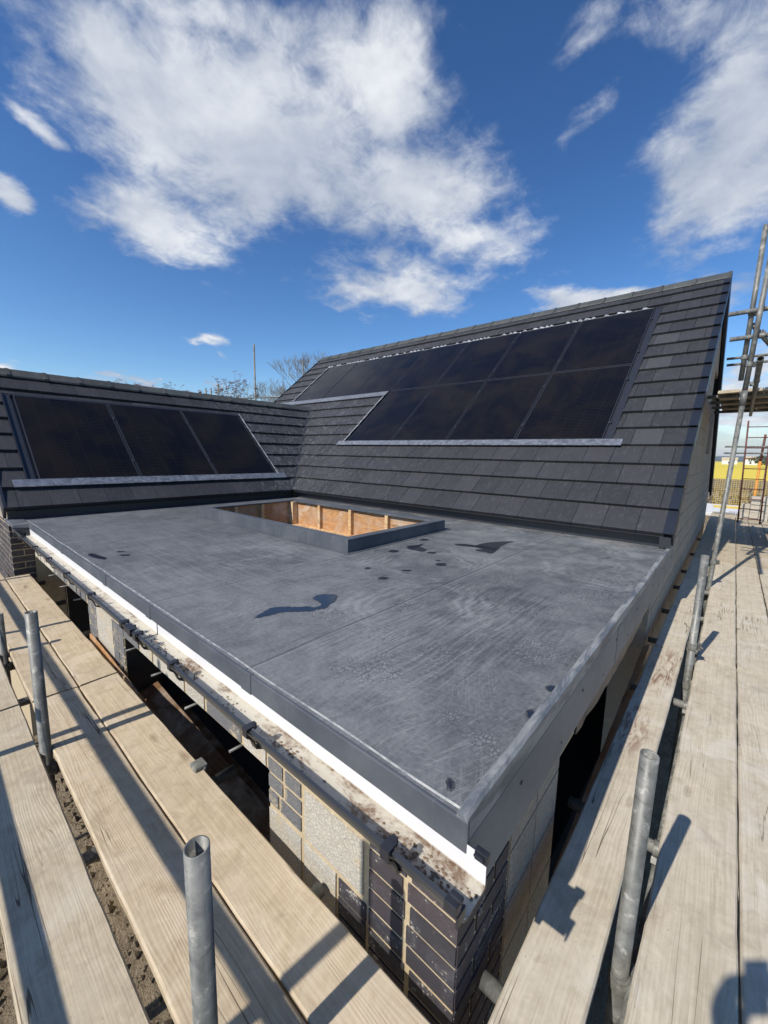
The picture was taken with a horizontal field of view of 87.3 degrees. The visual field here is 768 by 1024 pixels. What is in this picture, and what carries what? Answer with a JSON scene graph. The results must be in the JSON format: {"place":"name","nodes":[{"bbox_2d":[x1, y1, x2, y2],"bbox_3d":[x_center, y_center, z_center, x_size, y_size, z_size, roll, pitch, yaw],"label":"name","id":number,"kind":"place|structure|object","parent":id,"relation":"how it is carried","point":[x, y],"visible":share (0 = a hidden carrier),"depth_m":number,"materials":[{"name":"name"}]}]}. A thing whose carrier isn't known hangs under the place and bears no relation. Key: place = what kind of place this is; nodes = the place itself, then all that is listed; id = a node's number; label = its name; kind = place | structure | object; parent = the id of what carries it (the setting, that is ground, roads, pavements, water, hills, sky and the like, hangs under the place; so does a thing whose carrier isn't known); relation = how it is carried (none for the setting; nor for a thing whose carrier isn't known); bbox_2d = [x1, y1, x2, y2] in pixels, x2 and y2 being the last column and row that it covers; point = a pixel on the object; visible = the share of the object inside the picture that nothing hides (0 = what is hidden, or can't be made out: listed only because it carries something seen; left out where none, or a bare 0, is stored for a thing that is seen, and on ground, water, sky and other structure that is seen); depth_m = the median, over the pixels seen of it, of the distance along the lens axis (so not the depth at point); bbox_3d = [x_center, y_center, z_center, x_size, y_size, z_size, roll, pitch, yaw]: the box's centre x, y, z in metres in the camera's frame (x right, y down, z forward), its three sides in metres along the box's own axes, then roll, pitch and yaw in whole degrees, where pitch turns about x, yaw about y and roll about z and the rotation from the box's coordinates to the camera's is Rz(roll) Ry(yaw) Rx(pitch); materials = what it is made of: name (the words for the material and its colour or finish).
{"place":"outdoors","nodes":[
{"label":"outdoors","id":0,"kind":"place"},
{"bbox_2d":[0,491,767,1023],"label":"ground","id":1,"kind":"structure","parent":0,"point":[150,993],"depth_m":3.19,"materials":[{"name":"soil"}]},
{"bbox_2d":[0,612,15,685],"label":"scaffold pole","id":2,"kind":"object","parent":1,"relation":"on","point":[9,666],"visible":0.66,"depth_m":2.94,"materials":[{"name":"metal"}]},
{"bbox_2d":[24,610,60,792],"bbox_3d":[-1.706,1.865,2.123,0.137,2.826,0.092,2,8,8],"label":"scaffold pole","id":3,"kind":"object","parent":1,"relation":"on","point":[38,685],"visible":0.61,"depth_m":1.95,"materials":[{"name":"metal"}]},
{"bbox_2d":[0,729,172,1023],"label":"rubble","id":4,"kind":"object","parent":1,"relation":"on","point":[134,953],"visible":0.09,"depth_m":2.98,"materials":[{"name":"ceramic"}]},
{"bbox_2d":[183,835,217,1023],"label":"scaffold pole","id":5,"kind":"object","parent":1,"relation":"on","point":[198,893],"visible":1,"depth_m":0.80,"materials":[{"name":"metal"}]},
{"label":"ledger tube","id":6,"kind":"object","parent":5,"relation":"attached to","visible":0},
{"bbox_2d":[37,580,45,584],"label":"transom tube","id":7,"kind":"object","parent":6,"relation":"on","point":[41,582],"visible":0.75,"depth_m":4.65,"materials":[{"name":"metal"}]},
{"bbox_2d":[6,574,117,688],"bbox_3d":[-3.070,0.938,3.672,3.175,0.043,0.215,8,11,40],"label":"scaffold board","id":8,"kind":"object","parent":7,"relation":"on","point":[84,661],"visible":0.89,"depth_m":3.22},
{"bbox_2d":[26,600,65,610],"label":"transom tube","id":9,"kind":"object","parent":6,"relation":"on","point":[61,602],"visible":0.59,"depth_m":4.06,"materials":[{"name":"metal"}]},
{"bbox_2d":[0,658,19,711],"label":"scaffold board","id":10,"kind":"object","parent":9,"relation":"on","point":[8,699],"visible":0.97,"depth_m":2.46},
{"bbox_2d":[18,666,122,706],"bbox_3d":[-2.377,1.194,2.314,0.048,0.048,1.520,8,11,41],"label":"transom tube","id":11,"kind":"object","parent":6,"relation":"on","point":[24,701],"visible":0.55,"depth_m":2.48,"materials":[{"name":"metal"}]},
{"bbox_2d":[0,572,78,703],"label":"scaffold board","id":12,"kind":"object","parent":11,"relation":"on","point":[58,678],"visible":0.77,"depth_m":2.95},
{"bbox_2d":[82,764,236,866],"bbox_3d":[-1.248,1.332,1.389,0.102,0.098,1.585,8,11,40],"label":"transom tube","id":13,"kind":"object","parent":6,"relation":"on","point":[90,856],"visible":0.25,"depth_m":1.91,"materials":[{"name":"metal"}]},
{"bbox_2d":[0,706,150,1023],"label":"scaffold board","id":14,"kind":"object","parent":13,"relation":"on","point":[66,963],"visible":1,"depth_m":1.30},
{"bbox_2d":[32,687,304,1023],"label":"scaffold board","id":15,"kind":"object","parent":13,"relation":"on","point":[138,842],"visible":0.92,"depth_m":1.43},
{"bbox_2d":[310,881,324,899],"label":"transom tube","id":16,"kind":"object","parent":6,"relation":"on","point":[317,888],"visible":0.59,"depth_m":1.43,"materials":[{"name":"metal"}]},
{"bbox_2d":[80,673,430,1023],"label":"scaffold board","id":17,"kind":"object","parent":16,"relation":"on","point":[324,967],"visible":0.86,"depth_m":1.38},
{"bbox_2d":[190,757,207,772],"bbox_3d":[-0.880,1.217,1.917,0.073,0.044,0.064,8,11,40],"label":"board clip","id":18,"kind":"object","parent":17,"relation":"on","point":[198,765],"visible":0.96,"depth_m":1.91,"materials":[{"name":"metal"}]},
{"bbox_2d":[182,371,257,399],"bbox_3d":[-8.896,-3.084,19.814,5.335,7.295,4.033,-3,9,-26],"label":"budding tree","id":19,"kind":"object","parent":1,"relation":"on","point":[222,390],"visible":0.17,"depth_m":19.38,"materials":[{"name":"brown plant"}]},
{"bbox_2d":[253,344,257,399],"bbox_3d":[-3.816,-1.573,12.162,0.098,6.670,0.098,8,11,40],"label":"scaffold pole","id":20,"kind":"object","parent":1,"relation":"on","point":[255,389],"visible":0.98,"depth_m":11.80,"materials":[{"name":"metal"}]},
{"bbox_2d":[234,378,287,401],"bbox_3d":[-6.886,-4.683,27.459,6.018,8.343,6.625,8,11,40],"label":"bare tree","id":21,"kind":"object","parent":1,"relation":"on","point":[283,389],"visible":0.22,"depth_m":25.39,"materials":[{"name":"grey plant"}]},
{"bbox_2d":[268,352,327,400],"bbox_3d":[-4.770,-5.133,26.326,5.257,9.644,5.730,-1,8,-11],"label":"bare tree","id":22,"kind":"object","parent":1,"relation":"on","point":[304,364],"visible":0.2,"depth_m":24.22,"materials":[{"name":"brown plant"}]},
{"bbox_2d":[0,271,732,1023],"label":"house","id":23,"kind":"structure","parent":1,"relation":"on","point":[360,719],"depth_m":2.73,"materials":[{"name":"tile"}]},
{"bbox_2d":[13,395,140,478],"bbox_3d":[-4.404,-1.078,5.801,1.158,0.040,1.727,-8,53,-49],"label":"solar panel","id":24,"kind":"object","parent":23,"relation":"on","point":[72,439],"visible":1,"depth_m":5.73,"materials":[{"name":"black glass"}]},
{"bbox_2d":[88,553,106,559],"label":"puddle","id":25,"kind":"object","parent":23,"relation":"on","point":[96,556],"visible":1,"depth_m":3.16,"materials":[{"name":"liquid"}]},
{"bbox_2d":[90,633,170,731],"bbox_3d":[-1.729,1.173,2.714,1.792,0.094,0.016,11,11,40],"label":"timber strip","id":26,"kind":"object","parent":23,"relation":"attached to","point":[100,649],"visible":0.33,"depth_m":2.87,"materials":[{"name":"orange wood"}]},
{"bbox_2d":[108,404,215,475],"bbox_3d":[-3.649,-1.188,6.666,1.158,0.040,1.727,-8,53,-49],"label":"solar panel","id":27,"kind":"object","parent":23,"relation":"on","point":[161,442],"visible":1,"depth_m":6.60,"materials":[{"name":"black glass"}]},
{"bbox_2d":[179,703,270,809],"bbox_3d":[-0.976,1.652,2.562,1.692,0.042,0.113,11,21,42],"label":"timber plank","id":28,"kind":"object","parent":23,"relation":"in","point":[246,778],"visible":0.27,"depth_m":2.66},
{"bbox_2d":[181,410,275,473],"bbox_3d":[-2.893,-1.298,7.532,1.158,0.040,1.727,-8,53,-49],"label":"solar panel","id":29,"kind":"object","parent":23,"relation":"on","point":[228,444],"visible":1,"depth_m":7.47,"materials":[{"name":"black glass"}]},
{"bbox_2d":[243,396,279,398],"bbox_3d":[-3.104,-3.587,12.528,2.986,0.208,0.048,1,8,1],"label":"guard rail","id":30,"kind":"object","parent":23,"relation":"attached to","point":[261,397],"visible":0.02,"depth_m":12.53,"materials":[{"name":"metal"}]},
{"bbox_2d":[255,594,337,617],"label":"puddle","id":31,"kind":"object","parent":23,"relation":"on","point":[325,600],"visible":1,"depth_m":2.20,"materials":[{"name":"liquid"}]},
{"bbox_2d":[296,362,357,400],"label":"solar panel","id":32,"kind":"object","parent":23,"relation":"attached to","point":[326,382],"visible":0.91,"depth_m":11.09,"materials":[{"name":"black glass"}]},
{"bbox_2d":[323,357,388,397],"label":"solar panel","id":33,"kind":"object","parent":23,"relation":"attached to","point":[355,378],"visible":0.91,"depth_m":10.34,"materials":[{"name":"black glass"}]},
{"bbox_2d":[354,350,425,394],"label":"solar panel","id":34,"kind":"object","parent":23,"relation":"attached to","point":[389,373],"visible":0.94,"depth_m":9.59,"materials":[{"name":"black glass"}]},
{"bbox_2d":[347,386,433,440],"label":"solar panel","id":35,"kind":"object","parent":23,"relation":"attached to","point":[389,416],"visible":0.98,"depth_m":8.00,"materials":[{"name":"black glass"}]},
{"bbox_2d":[407,544,426,551],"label":"puddle","id":36,"kind":"object","parent":23,"relation":"on","point":[416,547],"visible":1,"depth_m":3.66,"materials":[{"name":"liquid"}]},
{"bbox_2d":[391,342,468,390],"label":"solar panel","id":37,"kind":"object","parent":23,"relation":"attached to","point":[430,367],"visible":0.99,"depth_m":8.84,"materials":[{"name":"black glass"}]},
{"bbox_2d":[392,381,486,439],"bbox_3d":[1.018,-1.834,7.303,1.158,0.040,1.727,8,51,40],"label":"solar panel","id":38,"kind":"object","parent":23,"relation":"attached to","point":[438,413],"visible":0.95,"depth_m":7.26,"materials":[{"name":"black glass"}]},
{"bbox_2d":[445,777,454,791],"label":"puddle","id":39,"kind":"object","parent":23,"relation":"on","point":[450,783],"visible":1,"depth_m":1.05,"materials":[{"name":"liquid"}]},
{"bbox_2d":[435,333,519,385],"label":"solar panel","id":40,"kind":"object","parent":23,"relation":"attached to","point":[477,360],"visible":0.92,"depth_m":8.09,"materials":[{"name":"black glass"}]},
{"bbox_2d":[455,541,513,553],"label":"puddle","id":41,"kind":"object","parent":23,"relation":"on","point":[491,547],"visible":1,"depth_m":3.81,"materials":[{"name":"liquid"}]},
{"bbox_2d":[447,373,550,439],"bbox_3d":[1.890,-1.708,6.557,1.158,0.040,1.727,8,51,40],"label":"solar panel","id":42,"kind":"object","parent":23,"relation":"attached to","point":[499,409],"visible":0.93,"depth_m":6.50,"materials":[{"name":"black glass"}]},
{"bbox_2d":[488,321,580,379],"bbox_3d":[2.783,-2.957,7.391,1.158,0.040,1.727,8,51,40],"label":"solar panel","id":43,"kind":"object","parent":23,"relation":"attached to","point":[536,352],"visible":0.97,"depth_m":7.34,"materials":[{"name":"black glass"}]},
{"bbox_2d":[515,364,633,439],"bbox_3d":[2.762,-1.583,5.812,1.158,0.040,1.727,8,51,40],"label":"solar panel","id":44,"kind":"object","parent":23,"relation":"attached to","point":[580,404],"visible":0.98,"depth_m":5.75,"materials":[{"name":"black glass"}]},
{"bbox_2d":[553,645,650,872],"bbox_3d":[1.434,1.343,2.493,1.987,0.024,0.055,-23,-7,-44],"label":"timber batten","id":45,"kind":"object","parent":23,"relation":"attached to","point":[638,670],"visible":0.61,"depth_m":2.52,"materials":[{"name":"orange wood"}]},
{"bbox_2d":[553,308,655,372],"bbox_3d":[3.655,-2.832,6.646,1.158,0.040,1.727,8,51,40],"label":"solar panel","id":46,"kind":"object","parent":23,"relation":"attached to","point":[612,341],"visible":1,"depth_m":6.59,"materials":[{"name":"black glass"}]},
{"bbox_2d":[604,749,659,1023],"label":"scaffold pole","id":47,"kind":"object","parent":1,"relation":"on","point":[621,968],"visible":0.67,"depth_m":1.21,"materials":[{"name":"metal"}]},
{"bbox_2d":[666,555,709,792],"bbox_3d":[2.253,1.760,3.064,0.157,2.923,0.091,-2,9,-21],"label":"scaffold pole","id":48,"kind":"object","parent":1,"relation":"on","point":[693,646],"visible":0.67,"depth_m":2.95,"materials":[{"name":"metal"}]},
{"bbox_2d":[705,503,739,517],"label":"slab","id":49,"kind":"structure","parent":1,"relation":"on","point":[710,509],"depth_m":12.80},
{"bbox_2d":[694,258,767,658],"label":"scaffold pole","id":50,"kind":"object","parent":1,"relation":"on","point":[749,365],"visible":0.66,"depth_m":4.53,"materials":[{"name":"metal"}]},
{"bbox_2d":[618,596,708,1023],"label":"ledger tube","id":51,"kind":"object","parent":50,"relation":"attached to","point":[636,947],"depth_m":1.54,"materials":[{"name":"metal"}]},
{"bbox_2d":[479,969,503,1004],"bbox_3d":[0.819,1.482,0.768,1.378,0.048,0.048,8,11,40],"label":"transom tube","id":52,"kind":"object","parent":51,"relation":"on","point":[491,986],"visible":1,"depth_m":1.18,"materials":[{"name":"metal"}]},
{"bbox_2d":[624,658,737,1023],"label":"scaffold board","id":53,"kind":"object","parent":52,"relation":"on","point":[686,969],"visible":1,"depth_m":1.44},
{"bbox_2d":[737,669,767,1023],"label":"scaffold board","id":54,"kind":"object","parent":52,"relation":"on","point":[752,750],"visible":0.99,"depth_m":1.59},
{"bbox_2d":[567,795,738,900],"bbox_3d":[1.359,1.421,1.391,1.380,0.098,0.098,8,11,40],"label":"transom tube","id":55,"kind":"object","parent":51,"relation":"on","point":[575,804],"visible":0.26,"depth_m":1.63,"materials":[{"name":"metal"}]},
{"bbox_2d":[630,684,687,715],"bbox_3d":[2.202,1.302,2.334,1.350,0.098,0.098,8,11,40],"label":"transom tube","id":56,"kind":"object","parent":51,"relation":"on","point":[679,703],"visible":0.22,"depth_m":2.59,"materials":[{"name":"metal"}]},
{"bbox_2d":[488,646,683,1023],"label":"scaffold board","id":57,"kind":"object","parent":56,"relation":"on","point":[553,977],"visible":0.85,"depth_m":1.41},
{"bbox_2d":[661,608,703,621],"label":"transom tube","id":58,"kind":"object","parent":51,"relation":"on","point":[665,611],"visible":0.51,"depth_m":4.16,"materials":[{"name":"metal"}]},
{"bbox_2d":[648,636,736,665],"bbox_3d":[2.837,1.189,3.082,1.380,0.048,0.048,8,11,40],"label":"transom tube","id":59,"kind":"object","parent":51,"relation":"on","point":[652,640],"visible":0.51,"depth_m":3.48,"materials":[{"name":"metal"}]},
{"bbox_2d":[696,562,735,667],"bbox_3d":[3.770,0.959,4.492,0.235,0.045,3.900,8,11,40],"label":"scaffold board","id":60,"kind":"object","parent":59,"relation":"on","point":[718,637],"visible":0.81,"depth_m":3.80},
{"bbox_2d":[736,565,767,676],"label":"scaffold board","id":61,"kind":"object","parent":59,"relation":"on","point":[751,636],"visible":0.99,"depth_m":3.75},
{"bbox_2d":[758,568,767,615],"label":"scaffold board","id":62,"kind":"object","parent":59,"relation":"on","point":[763,575],"visible":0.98,"depth_m":5.02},
{"bbox_2d":[706,511,719,527],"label":"scaffold board","id":63,"kind":"object","parent":51,"relation":"on","point":[713,520],"visible":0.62,"depth_m":10.15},
{"bbox_2d":[722,512,734,529],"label":"scaffold board","id":64,"kind":"object","parent":51,"relation":"on","point":[729,521],"visible":0.88,"depth_m":10.01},
{"bbox_2d":[673,585,765,605],"bbox_3d":[4.112,1.003,4.546,1.385,0.048,0.048,8,11,40],"label":"transom tube","id":65,"kind":"object","parent":50,"relation":"attached to","point":[678,587],"visible":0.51,"depth_m":4.94,"materials":[{"name":"metal"}]},
{"bbox_2d":[655,557,699,655],"bbox_3d":[3.574,0.923,4.709,0.200,0.042,3.945,8,11,40],"label":"scaffold board","id":66,"kind":"object","parent":65,"relation":"on","point":[674,633],"visible":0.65,"depth_m":3.89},
{"bbox_2d":[726,360,767,366],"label":"guard rail","id":67,"kind":"object","parent":50,"relation":"attached to","point":[738,364],"visible":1,"depth_m":7.17,"materials":[{"name":"metal"}]},
{"bbox_2d":[727,353,767,359],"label":"guard rail","id":68,"kind":"object","parent":50,"relation":"attached to","point":[733,358],"visible":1,"depth_m":7.13,"materials":[{"name":"metal"}]},
{"bbox_2d":[728,305,767,316],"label":"guard rail","id":69,"kind":"object","parent":50,"relation":"attached to","point":[742,312],"visible":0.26,"depth_m":4.43,"materials":[{"name":"metal"}]},
{"bbox_2d":[729,329,767,341],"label":"guard rail","id":70,"kind":"object","parent":50,"relation":"attached to","point":[763,334],"visible":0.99,"depth_m":4.43,"materials":[{"name":"metal"}]},
{"bbox_2d":[738,224,767,380],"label":"scaffold pole","id":71,"kind":"object","parent":50,"relation":"attached to","point":[744,357],"visible":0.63,"depth_m":4.42,"materials":[{"name":"metal"}]},
{"bbox_2d":[749,356,763,416],"bbox_3d":[5.054,-1.562,5.532,0.098,0.098,5.500,8,11,41],"label":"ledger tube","id":72,"kind":"object","parent":50,"relation":"attached to","point":[758,370],"visible":1,"depth_m":4.38,"materials":[{"name":"metal"}]},
{"bbox_2d":[707,392,767,398],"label":"transom tube","id":73,"kind":"object","parent":72,"relation":"on","point":[734,395],"visible":0.79,"depth_m":5.46,"materials":[{"name":"metal"}]},
{"bbox_2d":[718,389,739,410],"bbox_3d":[5.542,-1.749,6.449,0.230,0.046,2.850,8,11,40],"label":"scaffold board","id":74,"kind":"object","parent":73,"relation":"on","point":[732,391],"visible":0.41,"depth_m":5.88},
{"bbox_2d":[709,398,767,404],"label":"transom tube","id":75,"kind":"object","parent":72,"relation":"on","point":[734,401],"visible":0.79,"depth_m":6.02,"materials":[{"name":"metal"}]},
{"bbox_2d":[756,387,767,408],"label":"scaffold board","id":76,"kind":"object","parent":75,"relation":"on","point":[765,390],"visible":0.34,"depth_m":6.20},
{"bbox_2d":[712,404,767,408],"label":"transom tube","id":77,"kind":"object","parent":72,"relation":"on","point":[737,406],"visible":0.79,"depth_m":6.57,"materials":[{"name":"metal"}]},
{"bbox_2d":[713,409,767,413],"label":"transom tube","id":78,"kind":"object","parent":72,"relation":"on","point":[736,411],"visible":0.79,"depth_m":7.15,"materials":[{"name":"metal"}]},
{"bbox_2d":[740,387,763,409],"bbox_3d":[5.717,-1.724,6.299,0.232,0.044,2.850,8,11,40],"label":"scaffold board","id":79,"kind":"object","parent":72,"relation":"on","point":[760,389],"visible":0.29,"depth_m":5.34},
{"bbox_2d":[705,484,767,526],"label":"scrub","id":80,"kind":"object","parent":1,"relation":"on","point":[713,500],"visible":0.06,"depth_m":29.25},
{"bbox_2d":[749,434,766,529],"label":"marker post","id":81,"kind":"object","parent":1,"relation":"on","point":[760,460],"visible":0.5,"depth_m":12.19,"materials":[{"name":"orange plastic"}]},
{"bbox_2d":[0,0,767,480],"label":"sky","id":82,"kind":"structure","parent":0,"point":[186,186],"materials":[{"name":"blue"}]},
{"bbox_2d":[722,457,737,464],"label":"distant house","id":83,"kind":"structure","parent":0,"point":[725,460],"depth_m":410.07,"materials":[{"name":"white paint"}]},
{"bbox_2d":[711,468,767,506],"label":"guard","id":84,"kind":"object","parent":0,"point":[750,473],"visible":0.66,"depth_m":10.99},
{"bbox_2d":[713,479,767,494],"bbox_3d":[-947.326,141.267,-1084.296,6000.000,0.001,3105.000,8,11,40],"label":"farmland","id":85,"kind":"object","parent":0,"point":[718,481],"depth_m":61.52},
{"bbox_2d":[715,456,765,461],"bbox_3d":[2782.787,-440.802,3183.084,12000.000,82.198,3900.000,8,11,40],"label":"hills","id":86,"kind":"structure","parent":0,"point":[719,458],"depth_m":3005.00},
{"bbox_2d":[714,461,767,480],"bbox_3d":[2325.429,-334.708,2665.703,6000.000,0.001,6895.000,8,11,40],"label":"field","id":87,"kind":"structure","parent":0,"point":[724,467],"depth_m":149.57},
{"bbox_2d":[748,455,766,464],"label":"distant tree","id":88,"kind":"object","parent":87,"relation":"on","point":[757,461],"visible":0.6,"depth_m":240.10,"materials":[{"name":"green plant"}]},
{"bbox_2d":[736,513,749,531],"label":"scaffold board","id":89,"kind":"object","parent":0,"point":[742,524],"visible":0.73,"depth_m":9.45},
{"bbox_2d":[739,511,748,519],"bbox_3d":[9.420,0.079,10.530,0.170,0.195,0.400,8,11,40],"label":"concrete block","id":90,"kind":"object","parent":89,"relation":"on","point":[744,515],"depth_m":10.38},
{"bbox_2d":[740,503,749,511],"bbox_3d":[9.424,-0.119,10.501,0.170,0.195,0.400,8,11,40],"label":"concrete block","id":91,"kind":"object","parent":90,"relation":"on","point":[746,506],"depth_m":10.36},
{"bbox_2d":[737,421,767,523],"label":"ladder","id":92,"kind":"object","parent":89,"relation":"on","point":[741,488],"visible":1,"depth_m":9.59,"materials":[{"name":"red paint"}]},
{"bbox_2d":[724,452,766,453],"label":"guard rail","id":93,"kind":"object","parent":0,"point":[743,453],"visible":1,"depth_m":10.62,"materials":[{"name":"metal"}]},
{"bbox_2d":[725,446,767,447],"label":"guard rail","id":94,"kind":"object","parent":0,"point":[748,446],"visible":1,"depth_m":10.54,"materials":[{"name":"metal"}]},
{"bbox_2d":[745,457,756,464],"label":"distant house","id":95,"kind":"structure","parent":0,"point":[747,462],"depth_m":391.78,"materials":[{"name":"white paint"}]},
{"bbox_2d":[751,496,760,504],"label":"concrete block","id":96,"kind":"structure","parent":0,"point":[755,502],"depth_m":10.22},
{"bbox_2d":[748,520,764,532],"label":"scaffold board","id":97,"kind":"object","parent":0,"point":[755,526],"visible":0.54,"depth_m":9.33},
{"bbox_2d":[748,511,758,520],"bbox_3d":[9.563,0.098,10.421,0.170,0.195,0.380,8,11,40],"label":"concrete block","id":98,"kind":"object","parent":97,"relation":"on","point":[752,515],"depth_m":10.28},
{"bbox_2d":[749,504,759,512],"bbox_3d":[9.567,-0.100,10.392,0.170,0.195,0.380,8,11,40],"label":"concrete block","id":99,"kind":"object","parent":98,"relation":"on","point":[755,507],"depth_m":10.25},
{"bbox_2d":[758,513,767,520],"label":"concrete block","id":100,"kind":"object","parent":97,"relation":"on","point":[764,516],"depth_m":10.17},
{"bbox_2d":[759,505,767,513],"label":"concrete block","id":101,"kind":"object","parent":100,"relation":"on","point":[765,509],"depth_m":10.15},
{"bbox_2d":[761,519,767,533],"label":"scaffold board","id":102,"kind":"object","parent":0,"point":[764,524],"visible":0.45,"depth_m":9.49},
{"bbox_3d":[-1.141,1.561,2.298,3.003,0.037,0.180,12,38,40],"label":"timber plank","id":103,"kind":"object","parent":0,"visible":0},
{"bbox_2d":[139,681,269,842],"bbox_3d":[-1.092,1.442,2.390,1.733,0.037,0.153,12,28,41],"label":"timber plank","id":104,"kind":"object","parent":103,"relation":"on","point":[190,737],"visible":0.49,"depth_m":2.39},
{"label":"transom tube","id":105,"kind":"object","parent":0,"visible":0},
{"bbox_2d":[693,527,716,558],"bbox_3d":[6.150,0.548,7.657,0.204,0.042,3.880,8,11,40],"label":"scaffold board","id":106,"kind":"object","parent":105,"relation":"on","point":[705,545],"visible":0.9,"depth_m":7.32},
{"bbox_2d":[736,530,756,567],"bbox_3d":[6.484,0.615,7.240,0.231,0.045,3.880,8,11,40],"label":"scaffold board","id":107,"kind":"object","parent":105,"relation":"on","point":[745,555],"visible":0.92,"depth_m":6.80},
{"bbox_2d":[750,532,767,569],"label":"scaffold board","id":108,"kind":"object","parent":105,"relation":"on","point":[760,543],"visible":0.89,"depth_m":6.99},
{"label":"transom tube","id":109,"kind":"object","parent":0,"visible":0},
{"bbox_2d":[717,529,735,564],"bbox_3d":[6.334,0.586,7.427,0.235,0.046,3.890,8,11,40],"label":"scaffold board","id":110,"kind":"object","parent":109,"relation":"on","point":[727,550],"visible":0.83,"depth_m":7.02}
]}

